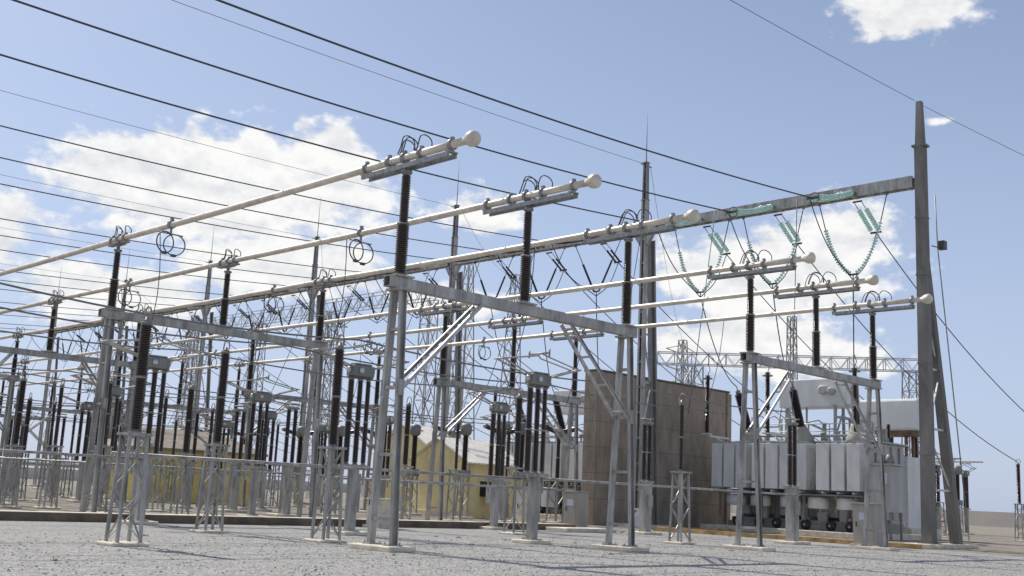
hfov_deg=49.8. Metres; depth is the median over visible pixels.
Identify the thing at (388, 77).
shield wire
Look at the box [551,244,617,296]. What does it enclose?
jumper cable
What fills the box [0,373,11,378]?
pantograph disconnector
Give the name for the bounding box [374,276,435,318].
jumper cable
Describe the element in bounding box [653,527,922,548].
ochre kerb
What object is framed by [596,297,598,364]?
bushing lead
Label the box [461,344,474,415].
tube dropper
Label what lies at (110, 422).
connecting conductor
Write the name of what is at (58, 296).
connecting conductor
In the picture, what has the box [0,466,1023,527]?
boundary wall
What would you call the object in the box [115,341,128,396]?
post insulator
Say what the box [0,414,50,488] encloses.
busbar gantry
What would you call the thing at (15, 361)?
post insulator
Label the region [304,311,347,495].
lattice tower
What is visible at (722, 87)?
sky
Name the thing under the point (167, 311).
tension string
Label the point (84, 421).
connecting conductor
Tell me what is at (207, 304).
tension string
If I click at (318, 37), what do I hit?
line conductor
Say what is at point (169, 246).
line conductor
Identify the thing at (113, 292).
post insulator
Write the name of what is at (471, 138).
busbar tube
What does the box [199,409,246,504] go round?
pantograph disconnector
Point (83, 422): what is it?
connecting conductor
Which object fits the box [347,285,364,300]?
tension string
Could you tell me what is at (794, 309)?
dropper cable
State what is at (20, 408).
post insulator stand
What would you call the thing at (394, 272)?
tension string
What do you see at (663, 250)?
shield wire
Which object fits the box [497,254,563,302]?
jumper cable
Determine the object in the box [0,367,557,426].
connecting conductor
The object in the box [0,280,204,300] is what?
line conductor
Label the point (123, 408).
connecting conductor
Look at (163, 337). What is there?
jumper string
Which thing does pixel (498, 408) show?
pantograph disconnector
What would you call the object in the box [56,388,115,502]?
pantograph disconnector
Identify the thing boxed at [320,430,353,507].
circuit breaker
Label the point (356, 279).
tension string
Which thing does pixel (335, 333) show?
dropper cable
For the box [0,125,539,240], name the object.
line conductor
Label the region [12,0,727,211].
line conductor
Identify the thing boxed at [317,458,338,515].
post insulator stand
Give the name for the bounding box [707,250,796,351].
post insulator
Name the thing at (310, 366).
down conductor
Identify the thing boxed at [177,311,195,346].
jumper string
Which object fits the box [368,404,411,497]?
pantograph disconnector
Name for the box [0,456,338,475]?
drive pipe
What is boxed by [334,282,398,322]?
jumper cable
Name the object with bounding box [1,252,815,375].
busbar tube
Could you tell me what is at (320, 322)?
post insulator
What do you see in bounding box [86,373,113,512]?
post insulator stand
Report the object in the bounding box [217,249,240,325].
post insulator
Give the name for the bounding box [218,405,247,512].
twin column post
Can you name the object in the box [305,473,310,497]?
post insulator stand
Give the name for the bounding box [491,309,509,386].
bushing lead
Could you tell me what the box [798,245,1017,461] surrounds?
down conductor
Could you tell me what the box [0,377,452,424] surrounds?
connecting conductor
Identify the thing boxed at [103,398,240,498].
busbar gantry
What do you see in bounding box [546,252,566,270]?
tension string
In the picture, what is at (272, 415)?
pantograph disconnector
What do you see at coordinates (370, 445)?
busbar gantry
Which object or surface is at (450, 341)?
dropper cable
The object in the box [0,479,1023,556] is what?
ground
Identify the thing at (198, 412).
twin column post
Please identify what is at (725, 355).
lattice portal
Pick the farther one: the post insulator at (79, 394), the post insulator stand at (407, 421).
the post insulator at (79, 394)
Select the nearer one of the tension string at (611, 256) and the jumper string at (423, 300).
the tension string at (611, 256)
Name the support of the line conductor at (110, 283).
attached to the tension string at (267, 294)
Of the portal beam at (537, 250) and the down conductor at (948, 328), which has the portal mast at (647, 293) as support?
the portal beam at (537, 250)
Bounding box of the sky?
[0,0,1023,512]
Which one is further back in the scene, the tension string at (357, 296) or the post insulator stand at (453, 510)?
the tension string at (357, 296)
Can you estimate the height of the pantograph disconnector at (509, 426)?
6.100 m
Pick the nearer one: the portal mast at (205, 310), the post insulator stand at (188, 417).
the post insulator stand at (188, 417)
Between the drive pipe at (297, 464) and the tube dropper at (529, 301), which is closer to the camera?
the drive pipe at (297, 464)
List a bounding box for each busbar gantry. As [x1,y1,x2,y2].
[0,346,136,506]
[0,375,19,495]
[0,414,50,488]
[13,404,127,473]
[77,307,328,517]
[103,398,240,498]
[225,390,378,512]
[348,273,649,551]
[424,377,580,523]
[722,351,899,551]
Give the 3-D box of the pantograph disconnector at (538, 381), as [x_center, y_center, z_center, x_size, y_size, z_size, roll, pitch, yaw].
[0.745,4.988,34.979,3.560,6.100,0.960,13,-15,-43]
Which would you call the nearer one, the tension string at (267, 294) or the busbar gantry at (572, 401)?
the busbar gantry at (572, 401)
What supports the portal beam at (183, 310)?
on the portal mast at (205, 310)
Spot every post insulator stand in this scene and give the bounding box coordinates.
[0,370,27,508]
[0,382,20,504]
[3,447,19,498]
[6,392,32,500]
[32,397,56,501]
[33,377,64,508]
[57,422,65,493]
[58,410,76,497]
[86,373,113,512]
[96,306,153,546]
[102,393,122,507]
[146,389,168,511]
[159,414,178,502]
[165,379,194,514]
[188,339,230,533]
[192,403,214,509]
[194,386,221,514]
[264,419,279,507]
[304,334,346,542]
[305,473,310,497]
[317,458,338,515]
[399,396,413,519]
[443,416,463,520]
[498,387,525,534]
[664,393,694,544]
[943,515,948,537]
[1013,459,1023,541]
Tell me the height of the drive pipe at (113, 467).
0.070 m
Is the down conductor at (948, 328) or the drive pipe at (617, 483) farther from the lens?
the down conductor at (948, 328)
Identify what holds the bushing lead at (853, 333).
hanging from the jumper cable at (830, 249)
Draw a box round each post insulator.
[0,371,8,413]
[11,327,24,374]
[21,355,30,376]
[46,290,63,350]
[48,376,57,417]
[76,363,87,409]
[107,225,131,306]
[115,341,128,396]
[133,304,148,360]
[176,351,189,404]
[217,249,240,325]
[233,357,245,408]
[246,322,262,389]
[312,269,335,340]
[313,333,328,396]
[360,134,457,274]
[372,343,384,404]
[419,299,471,377]
[482,175,578,301]
[488,313,543,387]
[549,327,603,396]
[583,209,677,324]
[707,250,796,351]
[773,271,860,366]
[831,290,915,378]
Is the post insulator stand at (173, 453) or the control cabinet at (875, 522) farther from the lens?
the post insulator stand at (173, 453)
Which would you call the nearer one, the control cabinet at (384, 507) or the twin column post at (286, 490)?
the control cabinet at (384, 507)
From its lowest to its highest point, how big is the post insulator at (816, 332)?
3.676 m
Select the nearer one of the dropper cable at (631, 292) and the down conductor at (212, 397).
the dropper cable at (631, 292)
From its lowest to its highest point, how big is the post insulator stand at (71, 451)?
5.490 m
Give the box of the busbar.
[935,461,982,462]
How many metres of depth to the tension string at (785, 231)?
59.68 m
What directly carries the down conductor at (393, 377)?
attached to the post insulator stand
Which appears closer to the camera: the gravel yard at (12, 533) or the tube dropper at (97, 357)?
the gravel yard at (12, 533)
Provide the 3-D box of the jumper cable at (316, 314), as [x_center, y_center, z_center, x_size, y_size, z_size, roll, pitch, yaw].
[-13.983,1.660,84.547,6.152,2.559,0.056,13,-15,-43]
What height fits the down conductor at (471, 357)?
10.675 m
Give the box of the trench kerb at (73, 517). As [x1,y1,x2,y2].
[0,511,575,529]
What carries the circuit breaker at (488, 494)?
on the ground at (993, 540)
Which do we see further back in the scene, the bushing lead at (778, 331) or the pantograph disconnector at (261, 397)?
the bushing lead at (778, 331)
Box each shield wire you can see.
[0,90,450,205]
[0,174,308,236]
[0,227,205,261]
[172,0,640,162]
[651,172,682,340]
[730,0,914,100]
[924,106,1023,155]
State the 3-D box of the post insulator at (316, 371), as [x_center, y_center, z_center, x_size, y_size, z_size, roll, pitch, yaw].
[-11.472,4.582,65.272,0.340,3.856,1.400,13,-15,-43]
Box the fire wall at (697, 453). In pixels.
[581,369,731,527]
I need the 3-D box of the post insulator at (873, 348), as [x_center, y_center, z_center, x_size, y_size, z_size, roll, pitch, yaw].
[14.839,1.942,45.351,0.370,3.676,3.560,13,-15,-43]
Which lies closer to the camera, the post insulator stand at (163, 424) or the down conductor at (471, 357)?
the post insulator stand at (163, 424)
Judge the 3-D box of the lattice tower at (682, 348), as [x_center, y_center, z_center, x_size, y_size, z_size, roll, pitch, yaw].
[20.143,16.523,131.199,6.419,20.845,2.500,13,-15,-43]
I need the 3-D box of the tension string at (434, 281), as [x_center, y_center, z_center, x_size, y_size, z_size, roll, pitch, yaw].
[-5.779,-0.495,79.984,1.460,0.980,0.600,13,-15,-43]
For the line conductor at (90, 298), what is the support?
attached to the tension string at (207, 304)
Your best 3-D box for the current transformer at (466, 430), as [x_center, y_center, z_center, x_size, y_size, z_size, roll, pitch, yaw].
[-2.783,10.587,63.980,1.200,5.490,1.000,13,-15,-43]
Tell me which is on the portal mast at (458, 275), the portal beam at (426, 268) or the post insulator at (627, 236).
the portal beam at (426, 268)
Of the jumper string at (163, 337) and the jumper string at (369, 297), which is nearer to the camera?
the jumper string at (369, 297)
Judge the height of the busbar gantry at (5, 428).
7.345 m
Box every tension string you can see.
[152,308,182,313]
[194,302,220,306]
[233,304,248,317]
[252,291,283,296]
[291,295,308,308]
[335,275,375,281]
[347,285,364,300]
[377,268,415,274]
[423,272,437,284]
[454,255,490,261]
[496,260,516,278]
[500,246,540,253]
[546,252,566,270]
[556,236,595,243]
[600,243,621,262]
[654,217,700,226]
[703,225,730,254]
[726,204,772,216]
[774,213,801,244]
[806,190,853,203]
[853,200,881,233]
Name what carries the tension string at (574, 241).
attached to the portal beam at (537, 250)
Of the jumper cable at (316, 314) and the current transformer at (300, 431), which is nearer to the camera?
the current transformer at (300, 431)
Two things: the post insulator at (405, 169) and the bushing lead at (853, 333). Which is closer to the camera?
the post insulator at (405, 169)
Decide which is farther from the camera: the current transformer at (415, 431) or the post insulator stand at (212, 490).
the current transformer at (415, 431)
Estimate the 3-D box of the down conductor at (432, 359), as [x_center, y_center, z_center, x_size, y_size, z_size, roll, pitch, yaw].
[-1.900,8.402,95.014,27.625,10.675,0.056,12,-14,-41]
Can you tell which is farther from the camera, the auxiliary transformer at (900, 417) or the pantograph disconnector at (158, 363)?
the auxiliary transformer at (900, 417)
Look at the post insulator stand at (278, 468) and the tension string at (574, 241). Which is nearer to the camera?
the tension string at (574, 241)
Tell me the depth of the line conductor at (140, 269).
73.81 m
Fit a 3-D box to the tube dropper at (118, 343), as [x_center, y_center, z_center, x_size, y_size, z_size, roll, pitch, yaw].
[-17.839,2.161,49.855,0.264,4.222,1.516,8,-12,-24]
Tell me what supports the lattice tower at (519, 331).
on the ground at (993, 540)
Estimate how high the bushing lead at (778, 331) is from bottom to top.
4.070 m
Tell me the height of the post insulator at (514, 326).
3.906 m
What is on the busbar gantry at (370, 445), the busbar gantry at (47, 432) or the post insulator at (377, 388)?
the post insulator at (377, 388)
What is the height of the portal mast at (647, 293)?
24.606 m
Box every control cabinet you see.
[362,498,390,528]
[515,489,527,522]
[563,491,590,527]
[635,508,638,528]
[850,502,886,545]
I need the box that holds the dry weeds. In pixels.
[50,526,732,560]
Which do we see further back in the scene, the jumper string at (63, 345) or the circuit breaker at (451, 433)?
the jumper string at (63, 345)
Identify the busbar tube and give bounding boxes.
[0,130,480,275]
[0,174,601,313]
[0,209,699,339]
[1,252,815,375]
[4,294,932,389]
[15,275,878,386]
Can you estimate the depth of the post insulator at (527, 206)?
31.24 m
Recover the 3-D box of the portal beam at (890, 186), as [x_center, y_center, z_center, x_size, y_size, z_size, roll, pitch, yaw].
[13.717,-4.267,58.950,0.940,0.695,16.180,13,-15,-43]
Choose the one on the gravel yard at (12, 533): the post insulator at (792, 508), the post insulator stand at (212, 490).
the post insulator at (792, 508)
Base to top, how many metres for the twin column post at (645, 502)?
5.222 m
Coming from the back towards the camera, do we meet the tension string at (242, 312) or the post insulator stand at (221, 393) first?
the tension string at (242, 312)
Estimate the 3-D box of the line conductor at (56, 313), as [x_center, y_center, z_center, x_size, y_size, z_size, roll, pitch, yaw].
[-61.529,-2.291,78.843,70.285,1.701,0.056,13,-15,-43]
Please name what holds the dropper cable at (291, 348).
hanging from the line conductor at (151, 258)
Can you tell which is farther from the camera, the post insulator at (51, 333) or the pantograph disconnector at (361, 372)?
the post insulator at (51, 333)
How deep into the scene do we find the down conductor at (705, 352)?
73.61 m
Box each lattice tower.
[171,315,212,427]
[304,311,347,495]
[448,264,474,439]
[495,274,520,441]
[666,340,696,384]
[785,316,797,440]
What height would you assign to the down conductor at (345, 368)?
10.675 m
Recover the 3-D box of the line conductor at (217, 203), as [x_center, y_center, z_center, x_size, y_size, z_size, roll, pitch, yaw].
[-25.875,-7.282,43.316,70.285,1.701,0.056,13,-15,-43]
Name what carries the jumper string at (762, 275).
hanging from the portal beam at (890, 186)
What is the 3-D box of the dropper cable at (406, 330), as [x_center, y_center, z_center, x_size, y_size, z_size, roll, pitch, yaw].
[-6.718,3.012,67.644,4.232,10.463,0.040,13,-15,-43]
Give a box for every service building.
[103,427,267,504]
[372,423,448,512]
[407,437,530,518]
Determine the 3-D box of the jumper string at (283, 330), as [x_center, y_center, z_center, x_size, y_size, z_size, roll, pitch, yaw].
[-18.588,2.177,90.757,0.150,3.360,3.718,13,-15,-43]
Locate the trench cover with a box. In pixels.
[0,510,560,523]
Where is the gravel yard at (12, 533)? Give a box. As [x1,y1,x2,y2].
[0,521,1023,575]
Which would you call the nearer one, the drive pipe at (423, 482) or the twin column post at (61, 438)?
the drive pipe at (423, 482)
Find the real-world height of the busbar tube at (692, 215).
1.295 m
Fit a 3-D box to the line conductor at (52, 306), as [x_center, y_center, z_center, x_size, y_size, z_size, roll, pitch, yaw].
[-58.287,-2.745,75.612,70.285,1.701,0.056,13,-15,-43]
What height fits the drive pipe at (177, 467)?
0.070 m
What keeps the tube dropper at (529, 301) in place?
hanging from the busbar tube at (692, 215)
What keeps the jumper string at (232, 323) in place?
hanging from the portal beam at (290, 291)
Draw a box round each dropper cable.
[29,325,85,427]
[168,322,218,423]
[224,291,282,416]
[263,288,317,408]
[298,279,357,416]
[369,265,431,419]
[419,258,480,418]
[475,248,535,416]
[609,237,640,414]
[688,210,715,412]
[792,206,796,413]
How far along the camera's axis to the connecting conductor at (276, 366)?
38.92 m
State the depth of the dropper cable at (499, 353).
60.36 m
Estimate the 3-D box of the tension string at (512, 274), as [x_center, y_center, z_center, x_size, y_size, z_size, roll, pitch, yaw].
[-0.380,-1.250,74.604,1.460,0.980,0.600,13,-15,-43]
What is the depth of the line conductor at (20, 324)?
108.88 m
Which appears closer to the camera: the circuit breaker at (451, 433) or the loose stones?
the loose stones
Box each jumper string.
[61,333,74,353]
[79,328,93,355]
[155,315,171,347]
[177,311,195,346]
[219,304,239,338]
[246,300,268,328]
[276,294,299,332]
[329,285,356,326]
[365,282,389,320]
[408,270,436,314]
[475,258,512,296]
[530,250,563,302]
[576,240,620,295]
[675,221,728,296]
[743,209,803,288]
[819,195,886,279]
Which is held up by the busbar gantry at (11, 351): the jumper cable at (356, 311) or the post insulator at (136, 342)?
the post insulator at (136, 342)
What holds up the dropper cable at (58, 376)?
hanging from the line conductor at (40, 317)
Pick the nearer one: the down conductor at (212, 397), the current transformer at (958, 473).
the current transformer at (958, 473)
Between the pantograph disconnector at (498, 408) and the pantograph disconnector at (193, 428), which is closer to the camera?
the pantograph disconnector at (498, 408)
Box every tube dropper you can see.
[87,326,98,398]
[111,288,121,372]
[152,233,160,320]
[239,347,248,400]
[248,312,263,389]
[325,239,346,364]
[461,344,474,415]
[510,247,534,372]
[566,329,582,404]
[704,322,723,412]
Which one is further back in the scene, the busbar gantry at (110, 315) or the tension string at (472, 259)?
the tension string at (472, 259)
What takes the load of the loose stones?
on the gravel yard at (12, 533)
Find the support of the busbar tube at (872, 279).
on the post insulator at (816, 332)
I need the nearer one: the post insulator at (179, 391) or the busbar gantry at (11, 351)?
the busbar gantry at (11, 351)
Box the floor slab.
[546,527,615,532]
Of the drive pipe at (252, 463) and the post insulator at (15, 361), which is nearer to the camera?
the drive pipe at (252, 463)
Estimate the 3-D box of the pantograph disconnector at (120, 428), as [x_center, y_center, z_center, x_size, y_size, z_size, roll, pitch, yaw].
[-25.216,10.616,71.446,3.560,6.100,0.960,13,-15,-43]
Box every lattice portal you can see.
[177,291,438,498]
[657,351,919,456]
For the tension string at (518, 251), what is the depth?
68.54 m
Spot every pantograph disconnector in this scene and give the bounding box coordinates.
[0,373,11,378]
[18,411,35,491]
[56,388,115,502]
[70,368,150,510]
[101,332,209,524]
[108,405,147,498]
[170,420,213,430]
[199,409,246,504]
[227,374,299,515]
[239,398,293,511]
[305,415,342,508]
[311,340,408,535]
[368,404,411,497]
[466,385,526,529]
[480,409,525,521]
[494,349,580,543]
[935,463,944,532]
[957,463,976,534]
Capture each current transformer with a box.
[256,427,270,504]
[291,426,305,506]
[332,425,344,509]
[399,424,422,515]
[449,423,473,518]
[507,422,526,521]
[954,466,967,535]
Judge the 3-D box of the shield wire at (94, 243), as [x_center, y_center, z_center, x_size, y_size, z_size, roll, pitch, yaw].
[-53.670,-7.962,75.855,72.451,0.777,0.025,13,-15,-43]
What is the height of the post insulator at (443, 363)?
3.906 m
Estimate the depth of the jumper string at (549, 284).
69.76 m
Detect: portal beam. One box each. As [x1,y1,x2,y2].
[55,321,119,333]
[122,306,203,321]
[206,288,309,306]
[313,262,449,288]
[454,229,638,264]
[647,176,914,228]
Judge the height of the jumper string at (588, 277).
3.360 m
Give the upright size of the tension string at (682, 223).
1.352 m
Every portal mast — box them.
[24,267,61,486]
[91,251,129,489]
[192,231,213,430]
[292,198,320,504]
[440,160,462,438]
[617,110,668,528]
[905,100,978,548]
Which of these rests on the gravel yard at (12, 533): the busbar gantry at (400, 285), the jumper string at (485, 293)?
the busbar gantry at (400, 285)
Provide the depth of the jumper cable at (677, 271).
60.33 m
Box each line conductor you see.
[0,54,639,220]
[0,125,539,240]
[0,157,484,250]
[0,183,434,259]
[0,218,358,271]
[0,235,315,278]
[0,249,286,285]
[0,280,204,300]
[0,289,175,305]
[0,308,97,316]
[0,314,86,320]
[0,323,49,326]
[1,270,232,295]
[2,302,130,312]
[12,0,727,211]
[216,0,809,197]
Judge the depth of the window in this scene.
66.53 m
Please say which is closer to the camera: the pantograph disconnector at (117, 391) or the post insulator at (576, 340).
the pantograph disconnector at (117, 391)
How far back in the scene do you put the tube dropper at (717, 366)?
51.12 m
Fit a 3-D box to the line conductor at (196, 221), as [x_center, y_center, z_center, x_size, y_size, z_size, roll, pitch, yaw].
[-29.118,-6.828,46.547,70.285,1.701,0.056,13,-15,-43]
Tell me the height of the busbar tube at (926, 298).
1.295 m
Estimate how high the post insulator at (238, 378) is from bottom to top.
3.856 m
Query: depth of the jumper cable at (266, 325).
89.10 m
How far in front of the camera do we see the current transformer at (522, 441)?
60.75 m
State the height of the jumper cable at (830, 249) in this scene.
3.358 m
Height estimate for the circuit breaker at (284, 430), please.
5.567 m
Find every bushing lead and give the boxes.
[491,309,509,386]
[541,303,553,391]
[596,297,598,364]
[701,302,736,386]
[773,294,790,381]
[853,285,853,371]
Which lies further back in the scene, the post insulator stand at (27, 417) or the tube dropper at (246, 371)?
the tube dropper at (246, 371)
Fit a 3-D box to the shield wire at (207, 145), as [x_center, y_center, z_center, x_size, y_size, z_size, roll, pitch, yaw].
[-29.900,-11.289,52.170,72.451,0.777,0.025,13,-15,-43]
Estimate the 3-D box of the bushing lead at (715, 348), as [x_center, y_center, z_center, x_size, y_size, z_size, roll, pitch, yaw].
[12.039,3.228,64.068,0.060,4.242,7.407,-3,-12,27]
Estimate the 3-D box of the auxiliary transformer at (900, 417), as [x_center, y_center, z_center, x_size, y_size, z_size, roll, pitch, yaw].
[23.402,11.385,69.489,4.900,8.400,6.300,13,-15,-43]
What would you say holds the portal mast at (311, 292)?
on the ground at (993, 540)
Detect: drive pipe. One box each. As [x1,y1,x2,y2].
[0,449,139,459]
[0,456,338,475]
[0,457,472,483]
[0,460,242,473]
[0,461,295,477]
[1,463,78,467]
[13,457,386,478]
[110,451,527,479]
[184,459,347,469]
[326,476,564,490]
[540,478,799,495]
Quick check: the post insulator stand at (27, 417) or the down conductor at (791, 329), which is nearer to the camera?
the post insulator stand at (27, 417)
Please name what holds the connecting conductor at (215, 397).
attached to the pantograph disconnector at (389, 422)
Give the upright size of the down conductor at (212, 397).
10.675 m
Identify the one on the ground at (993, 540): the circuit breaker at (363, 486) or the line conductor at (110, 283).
the circuit breaker at (363, 486)
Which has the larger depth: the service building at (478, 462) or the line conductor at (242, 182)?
the service building at (478, 462)
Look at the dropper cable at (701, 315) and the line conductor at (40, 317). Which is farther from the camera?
the line conductor at (40, 317)
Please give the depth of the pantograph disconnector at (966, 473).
94.18 m
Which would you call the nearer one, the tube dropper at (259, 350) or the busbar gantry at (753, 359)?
the busbar gantry at (753, 359)
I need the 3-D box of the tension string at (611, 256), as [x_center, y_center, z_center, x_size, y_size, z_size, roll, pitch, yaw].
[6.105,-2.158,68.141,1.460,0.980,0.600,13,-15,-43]
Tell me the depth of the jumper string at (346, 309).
85.05 m
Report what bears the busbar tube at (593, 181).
on the post insulator at (527, 206)
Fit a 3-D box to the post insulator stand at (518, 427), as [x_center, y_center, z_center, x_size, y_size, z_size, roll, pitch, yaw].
[0.183,6.586,42.234,0.860,5.590,0.800,13,-15,-43]
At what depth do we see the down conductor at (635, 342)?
75.77 m
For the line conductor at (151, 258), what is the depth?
69.43 m
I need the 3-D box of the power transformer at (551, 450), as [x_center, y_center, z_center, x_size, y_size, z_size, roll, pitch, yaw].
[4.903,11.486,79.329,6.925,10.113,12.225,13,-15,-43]
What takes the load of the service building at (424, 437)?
on the ground at (993, 540)
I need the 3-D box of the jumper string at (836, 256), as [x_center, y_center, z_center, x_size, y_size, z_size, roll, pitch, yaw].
[17.047,-2.420,55.156,0.250,4.157,3.734,13,-15,-43]
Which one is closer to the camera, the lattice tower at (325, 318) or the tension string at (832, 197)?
the tension string at (832, 197)
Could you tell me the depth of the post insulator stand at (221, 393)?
31.83 m
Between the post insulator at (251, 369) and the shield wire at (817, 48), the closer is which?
the shield wire at (817, 48)
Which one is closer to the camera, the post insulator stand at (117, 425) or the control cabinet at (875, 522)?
the control cabinet at (875, 522)
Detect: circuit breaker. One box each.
[227,429,256,444]
[282,427,312,505]
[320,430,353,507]
[359,426,387,509]
[432,426,460,437]
[483,424,514,519]
[539,423,578,522]
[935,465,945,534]
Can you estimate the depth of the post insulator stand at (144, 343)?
24.05 m
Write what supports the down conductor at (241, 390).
attached to the post insulator stand
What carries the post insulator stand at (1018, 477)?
on the ground at (993, 540)
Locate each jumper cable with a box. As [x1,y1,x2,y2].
[244,299,306,332]
[298,288,362,327]
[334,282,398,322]
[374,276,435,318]
[447,263,513,295]
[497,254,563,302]
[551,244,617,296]
[656,226,726,296]
[728,212,796,288]
[809,198,876,279]
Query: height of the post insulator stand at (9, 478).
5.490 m
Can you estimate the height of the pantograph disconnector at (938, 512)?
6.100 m
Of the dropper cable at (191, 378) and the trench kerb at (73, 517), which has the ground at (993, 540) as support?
the trench kerb at (73, 517)
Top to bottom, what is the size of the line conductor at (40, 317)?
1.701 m
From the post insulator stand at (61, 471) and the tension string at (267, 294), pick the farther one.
the tension string at (267, 294)
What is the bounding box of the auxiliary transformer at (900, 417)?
[859,398,941,539]
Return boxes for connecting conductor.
[0,282,786,411]
[0,307,708,410]
[0,330,612,410]
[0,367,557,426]
[0,372,496,424]
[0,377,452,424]
[0,396,374,428]
[0,400,329,427]
[0,414,183,428]
[3,403,298,426]
[4,412,200,428]
[12,412,239,430]
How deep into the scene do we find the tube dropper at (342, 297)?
38.09 m
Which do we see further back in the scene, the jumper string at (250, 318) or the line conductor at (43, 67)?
the jumper string at (250, 318)
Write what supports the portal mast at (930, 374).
on the ground at (993, 540)
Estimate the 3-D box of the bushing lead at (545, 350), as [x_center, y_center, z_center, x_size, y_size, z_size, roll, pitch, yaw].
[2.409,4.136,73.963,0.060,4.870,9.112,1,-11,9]
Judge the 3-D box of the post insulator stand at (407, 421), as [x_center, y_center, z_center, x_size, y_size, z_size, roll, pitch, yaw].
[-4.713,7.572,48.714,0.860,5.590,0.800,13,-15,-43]
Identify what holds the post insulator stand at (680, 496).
on the gravel yard at (12, 533)
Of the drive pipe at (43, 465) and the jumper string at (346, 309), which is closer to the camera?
the drive pipe at (43, 465)
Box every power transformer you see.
[489,376,584,518]
[700,355,920,540]
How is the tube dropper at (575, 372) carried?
hanging from the busbar tube at (872, 279)
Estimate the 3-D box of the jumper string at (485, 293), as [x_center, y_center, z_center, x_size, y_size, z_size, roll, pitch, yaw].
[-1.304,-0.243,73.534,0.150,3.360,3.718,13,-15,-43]
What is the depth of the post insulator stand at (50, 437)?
58.13 m
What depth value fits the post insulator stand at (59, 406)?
46.19 m
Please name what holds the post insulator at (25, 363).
on the busbar gantry at (72, 411)
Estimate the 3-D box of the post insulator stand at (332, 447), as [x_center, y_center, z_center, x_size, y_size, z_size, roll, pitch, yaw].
[-4.822,3.998,29.744,0.860,5.590,0.800,13,-15,-43]
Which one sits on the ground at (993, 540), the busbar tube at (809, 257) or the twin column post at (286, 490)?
the twin column post at (286, 490)
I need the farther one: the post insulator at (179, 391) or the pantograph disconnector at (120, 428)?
the post insulator at (179, 391)
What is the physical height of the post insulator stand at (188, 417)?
5.590 m
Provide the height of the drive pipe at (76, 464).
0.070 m
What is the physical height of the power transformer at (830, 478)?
10.113 m
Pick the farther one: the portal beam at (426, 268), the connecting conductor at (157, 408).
the portal beam at (426, 268)
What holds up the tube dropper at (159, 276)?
hanging from the busbar tube at (471, 138)
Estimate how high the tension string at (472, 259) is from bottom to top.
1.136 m
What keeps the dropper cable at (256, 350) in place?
hanging from the line conductor at (140, 269)
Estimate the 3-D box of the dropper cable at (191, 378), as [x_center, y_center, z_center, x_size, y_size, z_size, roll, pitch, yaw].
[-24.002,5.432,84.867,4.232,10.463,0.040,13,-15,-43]
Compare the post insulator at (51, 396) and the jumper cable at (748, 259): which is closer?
the jumper cable at (748, 259)
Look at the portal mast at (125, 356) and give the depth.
111.90 m
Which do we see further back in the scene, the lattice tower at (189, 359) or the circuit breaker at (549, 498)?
the lattice tower at (189, 359)
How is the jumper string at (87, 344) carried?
hanging from the portal beam at (79, 328)
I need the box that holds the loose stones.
[1,533,1023,575]
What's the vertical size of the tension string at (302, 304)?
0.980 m
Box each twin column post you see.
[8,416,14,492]
[41,414,66,496]
[70,412,91,499]
[104,410,130,502]
[169,408,200,508]
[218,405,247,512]
[266,403,299,516]
[627,418,661,534]
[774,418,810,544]
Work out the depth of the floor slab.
48.65 m
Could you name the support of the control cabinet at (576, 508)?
on the ground at (993, 540)
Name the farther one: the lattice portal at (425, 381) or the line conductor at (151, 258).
the lattice portal at (425, 381)
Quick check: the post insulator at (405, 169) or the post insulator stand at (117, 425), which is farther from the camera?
the post insulator stand at (117, 425)
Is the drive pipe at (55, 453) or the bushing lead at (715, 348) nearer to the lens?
the drive pipe at (55, 453)
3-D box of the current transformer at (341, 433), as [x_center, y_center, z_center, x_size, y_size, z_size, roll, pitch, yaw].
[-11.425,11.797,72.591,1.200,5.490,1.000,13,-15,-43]
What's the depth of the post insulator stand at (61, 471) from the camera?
80.56 m
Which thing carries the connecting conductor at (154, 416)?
attached to the circuit breaker at (284, 430)
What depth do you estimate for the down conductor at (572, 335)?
79.51 m
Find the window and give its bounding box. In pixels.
[480,481,490,496]
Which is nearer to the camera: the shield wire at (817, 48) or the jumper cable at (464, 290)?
the shield wire at (817, 48)
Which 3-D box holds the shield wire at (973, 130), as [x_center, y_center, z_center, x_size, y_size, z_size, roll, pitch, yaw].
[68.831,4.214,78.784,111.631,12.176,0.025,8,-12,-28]
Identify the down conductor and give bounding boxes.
[123,336,310,445]
[158,331,372,453]
[182,329,367,442]
[221,337,354,424]
[248,318,364,402]
[277,314,462,438]
[307,309,495,438]
[363,301,555,438]
[407,302,580,431]
[463,311,558,390]
[514,278,614,371]
[564,271,762,439]
[619,263,818,440]
[727,255,939,454]
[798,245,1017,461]
[878,236,1023,411]
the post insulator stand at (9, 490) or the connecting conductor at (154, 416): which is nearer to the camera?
the post insulator stand at (9, 490)
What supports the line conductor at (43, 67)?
attached to the tension string at (682, 223)
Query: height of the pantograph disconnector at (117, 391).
6.100 m
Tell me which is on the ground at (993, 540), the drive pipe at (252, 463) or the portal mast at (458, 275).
the portal mast at (458, 275)

